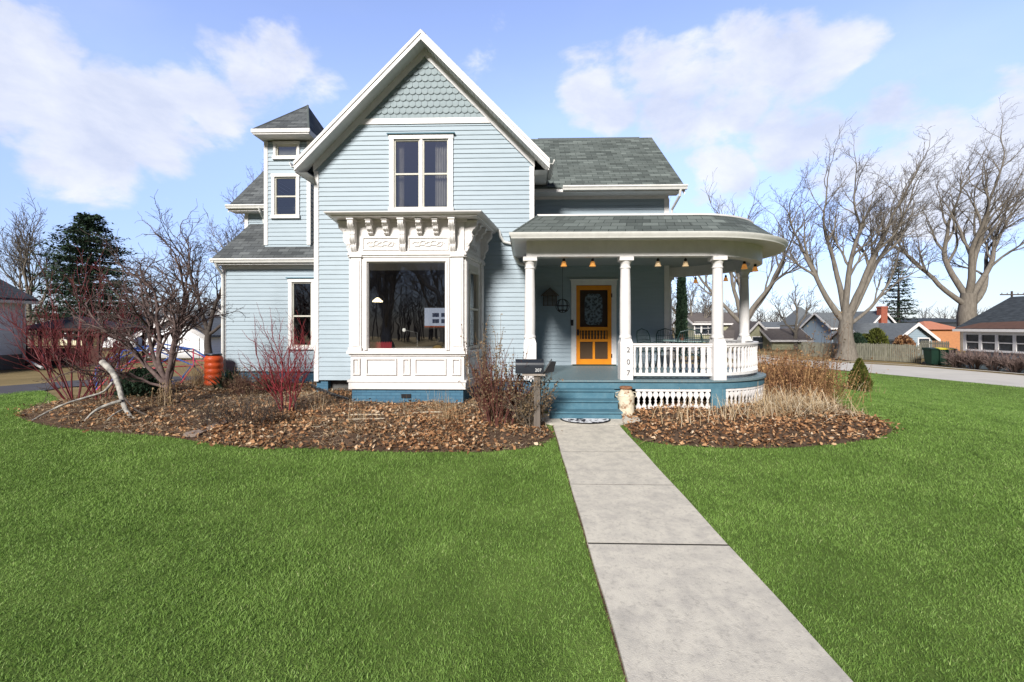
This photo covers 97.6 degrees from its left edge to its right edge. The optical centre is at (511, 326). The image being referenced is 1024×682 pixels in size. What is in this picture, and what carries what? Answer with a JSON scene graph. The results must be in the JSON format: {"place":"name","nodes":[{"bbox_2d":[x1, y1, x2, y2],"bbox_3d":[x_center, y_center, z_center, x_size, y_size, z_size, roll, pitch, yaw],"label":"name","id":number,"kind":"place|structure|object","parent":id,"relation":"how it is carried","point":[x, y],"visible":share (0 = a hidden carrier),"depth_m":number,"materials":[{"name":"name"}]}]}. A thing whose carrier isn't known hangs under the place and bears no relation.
{"place":"outdoors","nodes":[
{"label":"outdoors","id":0,"kind":"place"},
{"bbox_2d":[0,376,203,393],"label":"driveway","id":1,"kind":"structure","parent":0,"point":[10,389],"depth_m":14.61,"materials":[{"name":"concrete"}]},
{"bbox_2d":[0,371,1023,681],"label":"lawn","id":2,"kind":"structure","parent":0,"point":[450,593],"depth_m":3.40,"materials":[{"name":"plant"}]},
{"bbox_2d":[19,382,554,451],"bbox_3d":[-4.785,1.647,9.771,11.060,0.138,7.146,0,0,2],"label":"garden bed","id":3,"kind":"object","parent":2,"relation":"on","point":[516,438],"visible":0.27,"depth_m":7.49,"materials":[{"name":"plant"}]},
{"bbox_2d":[32,382,112,419],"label":"fallen branch","id":4,"kind":"object","parent":3,"relation":"on","point":[92,395],"visible":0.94,"depth_m":8.25,"materials":[{"name":"wood"}]},
{"bbox_2d":[0,241,154,400],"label":"red twig dogwood","id":5,"kind":"object","parent":3,"relation":"on","point":[46,359],"visible":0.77,"depth_m":9.76,"materials":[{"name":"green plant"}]},
{"bbox_2d":[26,277,162,399],"bbox_3d":[-9.034,0.170,10.008,2.479,3.060,1.710,0,0,-34],"label":"red twig dogwood","id":6,"kind":"object","parent":3,"relation":"on","point":[86,359],"visible":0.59,"depth_m":9.86,"materials":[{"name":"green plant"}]},
{"bbox_2d":[113,367,162,398],"bbox_3d":[-8.500,1.345,10.297,1.044,0.850,1.046,0,0,2],"label":"juniper","id":7,"kind":"object","parent":3,"relation":"on","point":[130,387],"visible":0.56,"depth_m":10.03,"materials":[{"name":"green plant"}]},
{"bbox_2d":[28,199,249,408],"bbox_3d":[-7.599,-0.580,9.534,3.454,4.722,2.595,0,0,-13],"label":"fruit tree","id":8,"kind":"object","parent":3,"relation":"on","point":[176,328],"visible":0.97,"depth_m":9.15,"materials":[{"name":"brown plant"}]},
{"bbox_2d":[143,379,182,406],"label":"dry vine clump","id":9,"kind":"object","parent":3,"relation":"on","point":[161,397],"visible":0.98,"depth_m":8.98,"materials":[{"name":"plant"}]},
{"bbox_2d":[181,394,209,411],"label":"dark dead perennial","id":10,"kind":"object","parent":3,"relation":"on","point":[191,403],"visible":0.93,"depth_m":8.41,"materials":[{"name":"brown plant"}]},
{"bbox_2d":[180,359,220,386],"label":"ornamental grass","id":11,"kind":"object","parent":3,"relation":"on","point":[198,381],"depth_m":12.03,"materials":[{"name":"plant"}]},
{"bbox_2d":[183,420,228,437],"bbox_3d":[-4.919,1.662,7.273,0.271,0.090,0.950,0,0,2],"label":"edging stone","id":12,"kind":"object","parent":3,"relation":"on","point":[199,431],"visible":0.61,"depth_m":6.99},
{"bbox_2d":[195,395,224,425],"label":"dark dead perennial","id":13,"kind":"object","parent":3,"relation":"on","point":[209,415],"visible":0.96,"depth_m":7.39,"materials":[{"name":"brown plant"}]},
{"bbox_2d":[204,353,223,385],"bbox_3d":[-8.121,1.205,12.200,0.456,0.930,0.453,0,0,2],"label":"rain barrel","id":14,"kind":"object","parent":3,"relation":"on","point":[213,363],"visible":0.79,"depth_m":12.02,"materials":[{"name":"orange plastic"}]},
{"bbox_2d":[201,367,250,388],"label":"yucca","id":15,"kind":"object","parent":3,"relation":"on","point":[222,379],"visible":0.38,"depth_m":11.40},
{"bbox_2d":[215,387,254,423],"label":"dark dead perennial","id":16,"kind":"object","parent":3,"relation":"on","point":[227,413],"visible":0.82,"depth_m":7.52,"materials":[{"name":"brown plant"}]},
{"bbox_2d":[215,361,280,396],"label":"brown bush","id":17,"kind":"object","parent":3,"relation":"on","point":[238,386],"visible":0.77,"depth_m":10.25,"materials":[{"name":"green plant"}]},
{"bbox_2d":[234,388,278,425],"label":"dark dead perennial","id":18,"kind":"object","parent":3,"relation":"on","point":[257,415],"visible":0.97,"depth_m":7.35,"materials":[{"name":"brown plant"}]},
{"bbox_2d":[244,368,304,392],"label":"brown bush","id":19,"kind":"object","parent":3,"relation":"on","point":[270,382],"visible":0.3,"depth_m":10.70,"materials":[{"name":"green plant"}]},
{"bbox_2d":[263,394,289,424],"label":"dark dead perennial","id":20,"kind":"object","parent":3,"relation":"on","point":[271,419],"visible":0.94,"depth_m":7.53,"materials":[{"name":"brown plant"}]},
{"bbox_2d":[238,302,317,411],"bbox_3d":[-4.268,0.630,8.580,1.306,2.133,1.413,0,0,2],"label":"red twig dogwood","id":21,"kind":"object","parent":3,"relation":"on","point":[288,380],"visible":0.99,"depth_m":8.43,"materials":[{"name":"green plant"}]},
{"bbox_2d":[15,360,553,451],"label":"fallen leaves","id":22,"kind":"object","parent":3,"relation":"on","point":[420,417],"depth_m":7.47,"materials":[{"name":"plant"}]},
{"bbox_2d":[420,394,464,422],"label":"dry stem tuft","id":23,"kind":"object","parent":3,"relation":"on","point":[445,411],"visible":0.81,"depth_m":7.69,"materials":[{"name":"plant"}]},
{"bbox_2d":[458,314,505,420],"bbox_3d":[-0.516,0.741,7.559,0.780,1.942,0.867,0,0,2],"label":"leafy brown shrub","id":24,"kind":"object","parent":3,"relation":"on","point":[496,365],"visible":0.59,"depth_m":7.55,"materials":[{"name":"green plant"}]},
{"bbox_2d":[463,339,533,426],"bbox_3d":[-0.182,0.951,7.419,1.196,1.538,1.008,0,0,36],"label":"leafy brown shrub","id":25,"kind":"object","parent":3,"relation":"on","point":[487,383],"visible":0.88,"depth_m":7.33,"materials":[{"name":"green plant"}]},
{"bbox_2d":[498,372,562,427],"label":"withered bush","id":26,"kind":"object","parent":3,"relation":"on","point":[522,406],"visible":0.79,"depth_m":7.32,"materials":[{"name":"brown plant"}]},
{"bbox_2d":[515,359,555,429],"bbox_3d":[0.381,1.165,7.242,0.651,1.277,0.209,0,0,2],"label":"mailbox","id":27,"kind":"object","parent":3,"relation":"on","point":[533,367],"visible":0.99,"depth_m":7.15,"materials":[{"name":"black metal"}]},
{"bbox_2d":[6,404,886,454],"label":"stray leaves","id":28,"kind":"object","parent":2,"relation":"on","point":[261,441],"visible":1,"depth_m":6.36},
{"bbox_2d":[553,427,626,681],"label":"path edge","id":29,"kind":"object","parent":2,"relation":"on","point":[612,631],"visible":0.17,"depth_m":3.01,"materials":[{"name":"soil"}]},
{"bbox_2d":[625,385,892,447],"bbox_3d":[6.287,1.761,10.995,4.347,0.406,12.204,0,0,37],"label":"garden bed","id":30,"kind":"object","parent":2,"relation":"on","point":[648,438],"visible":0.22,"depth_m":6.97,"materials":[{"name":"soil"}]},
{"bbox_2d":[615,386,635,414],"bbox_3d":[2.134,1.395,8.393,0.318,0.550,0.318,0,0,39],"label":"milk can","id":31,"kind":"object","parent":30,"relation":"on","point":[625,396],"visible":0.88,"depth_m":8.27,"materials":[{"name":"beige paint"}]},
{"bbox_2d":[646,392,718,425],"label":"straw clump","id":32,"kind":"object","parent":30,"relation":"on","point":[679,415],"visible":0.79,"depth_m":7.40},
{"bbox_2d":[669,390,748,421],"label":"straw clump","id":33,"kind":"object","parent":30,"relation":"on","point":[720,407],"visible":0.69,"depth_m":7.66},
{"bbox_2d":[702,389,812,421],"bbox_3d":[4.173,1.389,7.877,2.079,0.554,1.791,0,0,2],"label":"straw clump","id":34,"kind":"object","parent":30,"relation":"on","point":[764,409],"visible":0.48,"depth_m":7.77,"materials":[{"name":"plant"}]},
{"bbox_2d":[622,391,904,447],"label":"fallen leaves","id":35,"kind":"object","parent":30,"relation":"on","point":[851,430],"visible":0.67,"depth_m":7.28,"materials":[{"name":"plant"}]},
{"bbox_2d":[625,385,905,446],"bbox_3d":[6.250,1.549,10.771,4.735,0.746,12.479,0,0,40],"label":"dry straw","id":36,"kind":"object","parent":30,"relation":"on","point":[794,403],"visible":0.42,"depth_m":8.51,"materials":[{"name":"plant"}]},
{"bbox_2d":[729,383,840,407],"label":"straw clump","id":37,"kind":"object","parent":30,"relation":"on","point":[780,394],"visible":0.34,"depth_m":9.04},
{"bbox_2d":[751,388,841,417],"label":"straw clump","id":38,"kind":"object","parent":30,"relation":"on","point":[782,405],"visible":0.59,"depth_m":8.05,"materials":[{"name":"plant"}]},
{"bbox_2d":[732,349,870,406],"bbox_3d":[5.822,1.099,10.197,3.344,1.238,2.405,0,0,2],"label":"dry perennial","id":39,"kind":"object","parent":30,"relation":"on","point":[778,380],"visible":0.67,"depth_m":9.97,"materials":[{"name":"plant"}]},
{"bbox_2d":[757,343,860,392],"bbox_3d":[7.346,1.113,12.096,3.598,1.446,2.834,0,0,2],"label":"dry perennial","id":40,"kind":"object","parent":30,"relation":"on","point":[806,355],"visible":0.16,"depth_m":12.08,"materials":[{"name":"plant"}]},
{"bbox_2d":[773,355,867,397],"bbox_3d":[8.069,1.303,12.046,2.262,1.048,2.290,0,0,-23],"label":"dry perennial","id":41,"kind":"object","parent":30,"relation":"on","point":[829,390],"visible":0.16,"depth_m":11.57,"materials":[{"name":"plant"}]},
{"bbox_2d":[758,351,888,401],"bbox_3d":[6.932,1.171,11.064,3.391,1.243,2.260,0,0,2],"label":"dry perennial","id":42,"kind":"object","parent":30,"relation":"on","point":[819,380],"visible":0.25,"depth_m":10.67,"materials":[{"name":"brown plant"}]},
{"bbox_2d":[804,312,849,387],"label":"tall seed stalks","id":43,"kind":"object","parent":30,"relation":"on","point":[823,350],"visible":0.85,"depth_m":10.70,"materials":[{"name":"brown plant"}]},
{"bbox_2d":[774,385,889,421],"bbox_3d":[5.924,1.395,8.458,1.752,0.589,1.730,0,0,-30],"label":"straw clump","id":44,"kind":"object","parent":30,"relation":"on","point":[828,404],"visible":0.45,"depth_m":8.43,"materials":[{"name":"plant"}]},
{"bbox_2d":[818,310,850,395],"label":"tall seed stalks","id":45,"kind":"object","parent":30,"relation":"on","point":[836,354],"visible":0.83,"depth_m":11.01,"materials":[{"name":"brown plant"}]},
{"bbox_2d":[846,358,874,391],"bbox_3d":[10.676,1.530,13.763,0.711,1.141,0.712,0,0,2],"label":"young arborvitae","id":46,"kind":"object","parent":2,"relation":"on","point":[861,372],"visible":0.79,"depth_m":13.61,"materials":[{"name":"green plant"}]},
{"bbox_2d":[0,327,1023,400],"bbox_3d":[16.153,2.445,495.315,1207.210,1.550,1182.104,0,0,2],"label":"ground","id":47,"kind":"structure","parent":0,"point":[26,375],"depth_m":23.03,"materials":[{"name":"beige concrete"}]},
{"bbox_2d":[0,279,43,369],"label":"neighbour house","id":48,"kind":"structure","parent":47,"relation":"on","point":[6,352],"depth_m":22.70,"materials":[{"name":"white"}]},
{"bbox_2d":[0,189,77,347],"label":"bare elm","id":49,"kind":"object","parent":47,"relation":"on","point":[25,247],"visible":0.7,"depth_m":40.76,"materials":[{"name":"grey plant"}]},
{"bbox_2d":[17,212,154,347],"bbox_3d":[-36.571,-3.716,39.100,11.323,12.766,10.331,0,0,2],"label":"pine tree","id":50,"kind":"object","parent":47,"relation":"on","point":[89,223],"visible":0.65,"depth_m":38.10,"materials":[{"name":"green plant"}]},
{"bbox_2d":[25,315,146,366],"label":"house","id":51,"kind":"structure","parent":47,"relation":"on","point":[67,323],"depth_m":24.20,"materials":[{"name":"red wood"}]},
{"bbox_2d":[89,343,204,389],"bbox_3d":[-10.450,1.094,13.300,3.133,1.205,2.984,0,0,2],"label":"climbing frame","id":52,"kind":"object","parent":47,"relation":"on","point":[184,349],"visible":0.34,"depth_m":13.35,"materials":[{"name":"metal"}]},
{"bbox_2d":[81,190,244,359],"bbox_3d":[-18.393,-2.742,26.254,11.360,9.531,5.393,0,0,7],"label":"dark crabapple","id":53,"kind":"object","parent":47,"relation":"on","point":[207,332],"visible":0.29,"depth_m":26.29,"materials":[{"name":"brown plant"}]},
{"bbox_2d":[133,315,220,357],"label":"white garage","id":54,"kind":"structure","parent":47,"relation":"on","point":[196,337],"depth_m":30.63,"materials":[{"name":"paint"}]},
{"bbox_2d":[171,338,199,357],"bbox_3d":[-22.332,1.611,30.627,1.968,1.645,0.086,0,0,2],"label":"garage door","id":55,"kind":"structure","parent":54,"relation":"in","point":[194,343],"depth_m":30.58,"materials":[{"name":"white"}]},
{"bbox_2d":[194,152,263,252],"bbox_3d":[-14.125,-4.615,25.047,7.658,11.882,3.593,0,0,24],"label":"bare walnut","id":56,"kind":"object","parent":47,"relation":"on","point":[225,238],"visible":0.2,"depth_m":25.32,"materials":[{"name":"grey plant"}]},
{"bbox_2d":[209,29,788,418],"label":"house","id":57,"kind":"structure","parent":47,"relation":"on","point":[420,171],"depth_m":10.83,"materials":[{"name":"blue paint"}]},
{"bbox_2d":[270,173,300,218],"bbox_3d":[-6.399,-3.677,12.678,0.836,1.262,0.140,0,0,2],"label":"window","id":58,"kind":"structure","parent":57,"relation":"in","point":[285,192],"depth_m":12.70,"materials":[{"name":"white paint"}]},
{"bbox_2d":[272,141,299,159],"bbox_3d":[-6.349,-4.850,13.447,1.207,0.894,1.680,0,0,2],"label":"window","id":59,"kind":"structure","parent":57,"relation":"in","point":[282,150],"depth_m":12.66,"materials":[{"name":"white paint"}]},
{"bbox_2d":[285,277,313,348],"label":"window","id":60,"kind":"structure","parent":57,"relation":"in","point":[300,289],"depth_m":13.39,"materials":[{"name":"white paint"}]},
{"bbox_2d":[331,380,350,390],"bbox_3d":[-4.045,1.540,11.160,0.925,0.460,0.040,0,0,2],"label":"cellar window","id":61,"kind":"structure","parent":57,"relation":"in","point":[335,384],"depth_m":11.15,"materials":[{"name":"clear glass"}]},
{"bbox_2d":[370,341,391,347],"bbox_3d":[-2.845,0.413,9.725,0.476,0.170,0.020,0,0,2],"label":"felt garland","id":62,"kind":"object","parent":57,"relation":"on","point":[380,344],"visible":0.91,"depth_m":9.71},
{"bbox_2d":[323,210,510,388],"bbox_3d":[-1.962,-0.603,9.946,4.192,3.842,1.872,0,0,2],"label":"bay window","id":63,"kind":"structure","parent":57,"relation":"in","point":[455,242],"depth_m":9.40,"materials":[{"name":"white paint"}]},
{"bbox_2d":[387,132,454,210],"bbox_3d":[-2.198,-3.717,10.850,1.648,1.895,0.155,0,0,2],"label":"window","id":64,"kind":"structure","parent":57,"relation":"in","point":[420,171],"depth_m":10.87,"materials":[{"name":"white paint"}]},
{"bbox_2d":[541,288,558,305],"bbox_3d":[1.001,-0.774,11.836,0.468,0.479,0.240,0,0,2],"label":"birdhouse","id":65,"kind":"object","parent":57,"relation":"attached to","point":[549,292],"visible":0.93,"depth_m":11.74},
{"bbox_2d":[555,267,569,312],"bbox_3d":[1.260,-0.971,11.169,0.356,1.277,0.356,0,0,2],"label":"hanging globe","id":66,"kind":"object","parent":57,"relation":"hanging from","point":[567,305],"visible":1,"depth_m":11.16,"materials":[{"name":"black metal"}]},
{"bbox_2d":[576,285,611,363],"bbox_3d":[2.182,-0.037,11.933,0.949,2.095,0.220,0,0,2],"label":"screen door","id":67,"kind":"structure","parent":57,"relation":"in","point":[593,302],"depth_m":11.92,"materials":[{"name":"orange paint"}]},
{"bbox_2d":[636,328,665,367],"bbox_3d":[3.439,0.544,11.136,0.564,0.995,0.574,0,0,-33],"label":"patio chair","id":68,"kind":"object","parent":57,"relation":"on","point":[649,350],"visible":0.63,"depth_m":11.28,"materials":[{"name":"black metal"}]},
{"bbox_2d":[656,328,681,367],"bbox_3d":[3.973,0.544,11.427,0.564,0.995,0.574,0,0,7],"label":"patio chair","id":69,"kind":"object","parent":57,"relation":"on","point":[660,335],"visible":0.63,"depth_m":11.63,"materials":[{"name":"black metal"}]},
{"bbox_2d":[663,339,709,370],"bbox_3d":[4.243,0.687,10.683,1.246,0.716,1.246,0,0,2],"label":"glass table","id":70,"kind":"object","parent":57,"relation":"on","point":[680,341],"visible":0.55,"depth_m":10.55,"materials":[{"name":"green glass"}]},
{"bbox_2d":[675,329,702,372],"bbox_3d":[3.836,0.544,9.710,0.564,0.995,0.574,0,0,17],"label":"patio chair","id":71,"kind":"object","parent":57,"relation":"on","point":[692,337],"visible":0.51,"depth_m":9.51,"materials":[{"name":"black metal"}]},
{"bbox_2d":[674,277,688,356],"bbox_3d":[6.191,-0.379,16.331,0.549,3.290,0.539,0,0,2],"label":"columnar evergreen","id":72,"kind":"object","parent":47,"relation":"on","point":[681,323],"visible":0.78,"depth_m":16.21,"materials":[{"name":"green plant"}]},
{"bbox_2d":[671,277,724,334],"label":"distant tree","id":73,"kind":"object","parent":47,"relation":"on","point":[692,294],"visible":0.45,"depth_m":61.95,"materials":[{"name":"grey plant"}]},
{"bbox_2d":[672,312,750,342],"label":"olive house","id":74,"kind":"structure","parent":47,"relation":"on","point":[697,321],"depth_m":59.87,"materials":[{"name":"grey"}]},
{"bbox_2d":[726,321,766,348],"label":"olive gabled house","id":75,"kind":"structure","parent":47,"relation":"on","point":[755,333],"depth_m":53.19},
{"bbox_2d":[692,168,841,350],"bbox_3d":[20.524,-5.775,39.809,16.158,16.215,8.253,0,0,2],"label":"bare ash","id":76,"kind":"object","parent":47,"relation":"on","point":[757,303],"visible":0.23,"depth_m":39.31,"materials":[{"name":"grey plant"}]},
{"bbox_2d":[759,328,812,349],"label":"olive garage","id":77,"kind":"structure","parent":47,"relation":"on","point":[782,338],"depth_m":51.38,"materials":[{"name":"grey"}]},
{"bbox_2d":[777,307,810,327],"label":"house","id":78,"kind":"structure","parent":47,"relation":"on","point":[790,319],"depth_m":80.62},
{"bbox_2d":[767,273,823,349],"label":"tree","id":79,"kind":"object","parent":47,"relation":"on","point":[796,327],"visible":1,"depth_m":51.12,"materials":[{"name":"grey plant"}]},
{"bbox_2d":[801,342,837,357],"bbox_3d":[26.629,2.059,38.417,0.124,1.422,4.084,0,0,-15],"label":"picket fence","id":80,"kind":"object","parent":47,"relation":"on","point":[805,345],"visible":0.59,"depth_m":38.56,"materials":[{"name":"wood"}]},
{"bbox_2d":[799,312,854,345],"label":"chimney house","id":81,"kind":"structure","parent":47,"relation":"on","point":[818,317],"depth_m":61.32,"materials":[{"name":"blue stone"}]},
{"bbox_2d":[672,304,986,333],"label":"distant woodland","id":82,"kind":"object","parent":47,"relation":"on","point":[778,314],"visible":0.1,"depth_m":144.75,"materials":[{"name":"brown plant"}]},
{"bbox_2d":[827,323,881,343],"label":"grey wing","id":83,"kind":"structure","parent":47,"relation":"on","point":[862,328],"depth_m":44.84,"materials":[{"name":"grey"}]},
{"bbox_2d":[758,116,963,360],"bbox_3d":[26.999,-6.544,35.056,14.142,18.620,7.737,0,0,10],"label":"bare maple","id":84,"kind":"object","parent":47,"relation":"on","point":[848,346],"visible":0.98,"depth_m":34.87,"materials":[{"name":"grey plant"}]},
{"bbox_2d":[853,332,870,355],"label":"garden shrub","id":85,"kind":"object","parent":47,"relation":"on","point":[859,338],"visible":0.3,"depth_m":37.20,"materials":[{"name":"green plant"}]},
{"bbox_2d":[854,306,896,322],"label":"chimney house wing","id":86,"kind":"structure","parent":47,"relation":"on","point":[880,315],"depth_m":56.66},
{"bbox_2d":[866,327,888,355],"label":"garden shrub","id":87,"kind":"object","parent":47,"relation":"on","point":[876,335],"visible":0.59,"depth_m":37.28,"materials":[{"name":"green plant"}]},
{"bbox_2d":[855,343,921,362],"bbox_3d":[28.422,2.031,34.269,0.135,1.477,4.638,0,0,-26],"label":"picket fence","id":88,"kind":"object","parent":47,"relation":"on","point":[891,352],"visible":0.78,"depth_m":33.82,"materials":[{"name":"wood"}]},
{"bbox_2d":[878,259,922,322],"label":"spruce tree","id":89,"kind":"object","parent":47,"relation":"on","point":[898,302],"visible":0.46,"depth_m":58.26,"materials":[{"name":"green plant"}]},
{"bbox_2d":[892,334,915,357],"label":"garden shrub","id":90,"kind":"object","parent":47,"relation":"on","point":[903,339],"visible":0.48,"depth_m":36.71,"materials":[{"name":"brown plant"}]},
{"bbox_2d":[879,323,940,346],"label":"grey garage","id":91,"kind":"structure","parent":47,"relation":"on","point":[918,333],"depth_m":40.97,"materials":[{"name":"blue"}]},
{"bbox_2d":[895,318,956,326],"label":"warehouse","id":92,"kind":"structure","parent":47,"relation":"on","point":[949,322],"depth_m":110.42,"materials":[{"name":"grey"}]},
{"bbox_2d":[922,347,938,364],"bbox_3d":[28.811,2.074,30.815,0.600,1.232,0.830,0,0,2],"label":"trash cart","id":93,"kind":"object","parent":47,"relation":"on","point":[931,355],"visible":0.94,"depth_m":30.57,"materials":[{"name":"green plastic"}]},
{"bbox_2d":[920,340,949,358],"bbox_3d":[34.022,1.956,36.096,0.116,1.628,2.160,0,0,-8],"label":"picket fence","id":94,"kind":"object","parent":47,"relation":"on","point":[940,344],"visible":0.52,"depth_m":36.21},
{"bbox_2d":[918,321,959,349],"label":"brick outbuilding","id":95,"kind":"structure","parent":47,"relation":"on","point":[943,333],"depth_m":48.68,"materials":[{"name":"brick"}]},
{"bbox_2d":[861,93,1023,349],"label":"bare maple","id":96,"kind":"object","parent":47,"relation":"on","point":[972,293],"visible":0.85,"depth_m":51.66,"materials":[{"name":"grey plant"}]},
{"bbox_2d":[940,347,969,367],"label":"hedge shrub","id":97,"kind":"object","parent":47,"relation":"on","point":[951,358],"visible":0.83,"depth_m":28.73,"materials":[{"name":"plant"}]},
{"bbox_2d":[956,347,985,369],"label":"hedge shrub","id":98,"kind":"object","parent":47,"relation":"on","point":[971,358],"visible":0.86,"depth_m":27.57,"materials":[{"name":"plant"}]},
{"bbox_2d":[952,296,1023,372],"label":"single storey house","id":99,"kind":"structure","parent":47,"relation":"on","point":[999,326],"depth_m":27.50,"materials":[{"name":"red-brown brick"},{"name":"dark grey shingle"},{"name":"white paint"}]},
{"bbox_2d":[966,335,977,348],"bbox_3d":[29.264,0.990,28.446,0.060,0.920,0.800,0,0,2],"label":"window pane","id":100,"kind":"structure","parent":99,"relation":"in","point":[972,340],"depth_m":28.48,"materials":[{"name":"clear glass"}]},
{"bbox_2d":[982,335,994,349],"bbox_3d":[29.236,0.990,27.466,0.060,0.920,0.800,0,0,2],"label":"window pane","id":101,"kind":"structure","parent":99,"relation":"in","point":[988,341],"depth_m":27.50,"materials":[{"name":"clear glass"}]},
{"bbox_2d":[998,335,1012,350],"bbox_3d":[29.208,0.990,26.487,0.060,0.920,0.800,0,0,2],"label":"window pane","id":102,"kind":"structure","parent":99,"relation":"in","point":[1005,342],"depth_m":26.47,"materials":[{"name":"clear glass"}]},
{"bbox_2d":[1016,335,1023,351],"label":"window pane","id":103,"kind":"structure","parent":99,"relation":"in","point":[1020,339],"depth_m":25.72,"materials":[{"name":"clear glass"}]},
{"bbox_2d":[978,349,1012,370],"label":"hedge shrub","id":104,"kind":"object","parent":47,"relation":"on","point":[988,360],"visible":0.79,"depth_m":26.38,"materials":[{"name":"plant"}]},
{"bbox_2d":[994,350,1023,373],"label":"hedge shrub","id":105,"kind":"object","parent":47,"relation":"on","point":[1015,364],"visible":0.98,"depth_m":25.28,"materials":[{"name":"plant"}]},
{"bbox_2d":[0,0,1023,326],"label":"sky","id":106,"kind":"structure","parent":0,"point":[106,106],"materials":[{"name":"blue"}]},
{"bbox_2d":[531,414,852,681],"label":"path","id":107,"kind":"structure","parent":0,"point":[690,613],"depth_m":3.08,"materials":[{"name":"concrete"}]},
{"bbox_2d":[560,418,610,423],"bbox_3d":[1.280,1.623,7.687,0.880,0.016,0.360,0,0,2],"label":"doormat","id":108,"kind":"object","parent":107,"relation":"on","point":[587,420],"visible":1,"depth_m":7.68,"materials":[{"name":"fabric"}]},
{"bbox_2d":[576,451,728,545],"bbox_3d":[1.189,1.835,2.703,1.242,0.289,6.702,0,0,2],"label":"path joint","id":109,"kind":"object","parent":107,"relation":"on","point":[650,543],"visible":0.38,"depth_m":3.64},
{"bbox_2d":[691,348,1023,386],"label":"road","id":110,"kind":"structure","parent":0,"point":[973,376],"depth_m":25.05,"materials":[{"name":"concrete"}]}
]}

